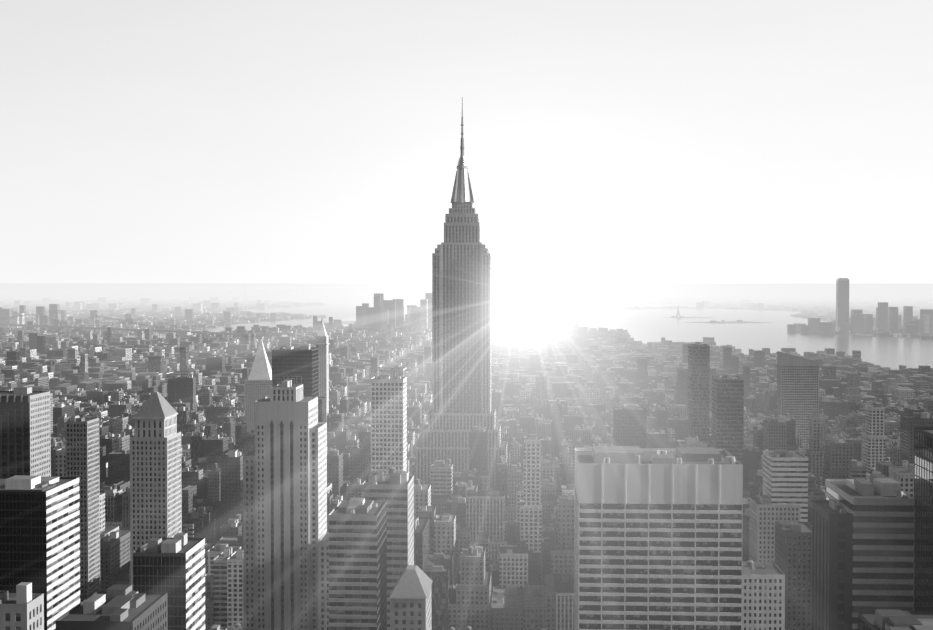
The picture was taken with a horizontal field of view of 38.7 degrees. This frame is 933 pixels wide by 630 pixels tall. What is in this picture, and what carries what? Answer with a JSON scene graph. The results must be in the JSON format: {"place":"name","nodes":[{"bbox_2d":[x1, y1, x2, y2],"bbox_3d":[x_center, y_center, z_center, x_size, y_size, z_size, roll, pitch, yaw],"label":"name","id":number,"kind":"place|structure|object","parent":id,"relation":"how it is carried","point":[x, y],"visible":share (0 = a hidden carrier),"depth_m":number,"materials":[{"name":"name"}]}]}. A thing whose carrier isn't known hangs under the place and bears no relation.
{"place":"outdoors","nodes":[
{"label":"outdoors","id":0,"kind":"place"},
{"bbox_2d":[0,290,929,303],"bbox_3d":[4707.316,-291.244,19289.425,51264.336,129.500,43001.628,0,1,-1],"label":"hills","id":1,"kind":"structure","parent":0,"point":[646,297],"depth_m":20094.59,"materials":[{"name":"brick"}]},
{"bbox_2d":[0,283,932,368],"bbox_3d":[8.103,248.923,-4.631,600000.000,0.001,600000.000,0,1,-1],"label":"water","id":2,"kind":"structure","parent":0,"point":[645,326],"depth_m":11319.16,"materials":[{"name":"liquid"}]},
{"bbox_2d":[0,218,848,341],"bbox_3d":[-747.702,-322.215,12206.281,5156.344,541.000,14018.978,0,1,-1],"label":"landmarks","id":3,"kind":"object","parent":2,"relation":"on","point":[533,289],"visible":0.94,"depth_m":5865.53,"materials":[{"name":"brick"}]},
{"bbox_2d":[0,314,932,408],"bbox_3d":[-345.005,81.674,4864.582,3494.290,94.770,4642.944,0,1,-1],"label":"city","id":4,"kind":"object","parent":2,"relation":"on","point":[623,362],"visible":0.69,"depth_m":3596.38,"materials":[{"name":"brick"}]},
{"bbox_2d":[0,288,932,474],"bbox_3d":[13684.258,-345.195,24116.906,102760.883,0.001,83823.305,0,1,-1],"label":"land","id":5,"kind":"structure","parent":0,"point":[589,377],"depth_m":14220.56,"materials":[{"name":"brick"}]},
{"bbox_2d":[0,304,165,326],"bbox_3d":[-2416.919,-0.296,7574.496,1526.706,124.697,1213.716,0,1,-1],"label":"buildings","id":6,"kind":"structure","parent":5,"relation":"on","point":[54,311],"depth_m":7454.79,"materials":[{"name":"brick"}]},
{"bbox_2d":[0,297,326,339],"bbox_3d":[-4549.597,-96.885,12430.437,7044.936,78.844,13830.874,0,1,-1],"label":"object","id":7,"kind":"object","parent":5,"relation":"on","point":[171,314],"visible":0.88,"depth_m":9408.18,"materials":[{"name":"brick"}]},
{"bbox_2d":[276,293,547,332],"bbox_3d":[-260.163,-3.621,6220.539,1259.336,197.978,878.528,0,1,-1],"label":"buildings","id":8,"kind":"structure","parent":5,"relation":"on","point":[382,313],"depth_m":6166.80,"materials":[{"name":"brick"}]},
{"bbox_2d":[0,365,932,629],"bbox_3d":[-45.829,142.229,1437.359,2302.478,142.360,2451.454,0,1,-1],"label":"city","id":9,"kind":"object","parent":5,"relation":"on","point":[496,578],"visible":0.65,"depth_m":1321.61,"materials":[{"name":"brick"}]},
{"bbox_2d":[328,292,932,339],"bbox_3d":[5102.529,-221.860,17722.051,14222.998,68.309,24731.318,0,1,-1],"label":"new jersey","id":10,"kind":"object","parent":5,"relation":"on","point":[914,302],"visible":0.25,"depth_m":13344.57,"materials":[{"name":"brick"}]},
{"bbox_2d":[710,320,742,322],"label":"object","id":11,"kind":"structure","parent":5,"relation":"on","point":[724,321],"depth_m":8235.54,"materials":[{"name":"brick"}]},
{"bbox_2d":[787,302,932,335],"bbox_3d":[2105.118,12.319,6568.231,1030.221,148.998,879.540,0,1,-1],"label":"buildings","id":12,"kind":"structure","parent":5,"relation":"on","point":[888,318],"depth_m":6418.59,"materials":[{"name":"brick"}]},
{"bbox_2d":[0,0,932,282],"label":"sky","id":13,"kind":"structure","parent":0,"point":[142,141],"materials":[{"name":"white"}]},
{"bbox_2d":[52,372,920,629],"bbox_3d":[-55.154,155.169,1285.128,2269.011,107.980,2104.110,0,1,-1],"label":"roof tanks","id":14,"kind":"object","parent":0,"point":[417,482],"visible":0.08,"depth_m":1410.92,"materials":[{"name":"brick"}]},
{"bbox_3d":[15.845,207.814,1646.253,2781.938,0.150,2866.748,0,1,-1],"label":"sidewalks","id":15,"kind":"structure","parent":0,"visible":0},
{"bbox_2d":[416,97,508,500],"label":"skyscraper","id":16,"kind":"structure","parent":15,"relation":"on","point":[461,333],"depth_m":1379.66,"materials":[{"name":"brick"}]},
{"bbox_2d":[0,318,932,629],"bbox_3d":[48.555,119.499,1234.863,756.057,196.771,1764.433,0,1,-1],"label":"skyscrapers","id":17,"kind":"structure","parent":15,"relation":"on","point":[656,546],"depth_m":612.45,"materials":[{"name":"concrete"}]},
{"bbox_2d":[0,342,932,629],"bbox_3d":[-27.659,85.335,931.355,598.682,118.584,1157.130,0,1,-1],"label":"building roofs","id":18,"kind":"structure","parent":17,"relation":"on","point":[122,598],"depth_m":600.11,"materials":[{"name":"concrete"}]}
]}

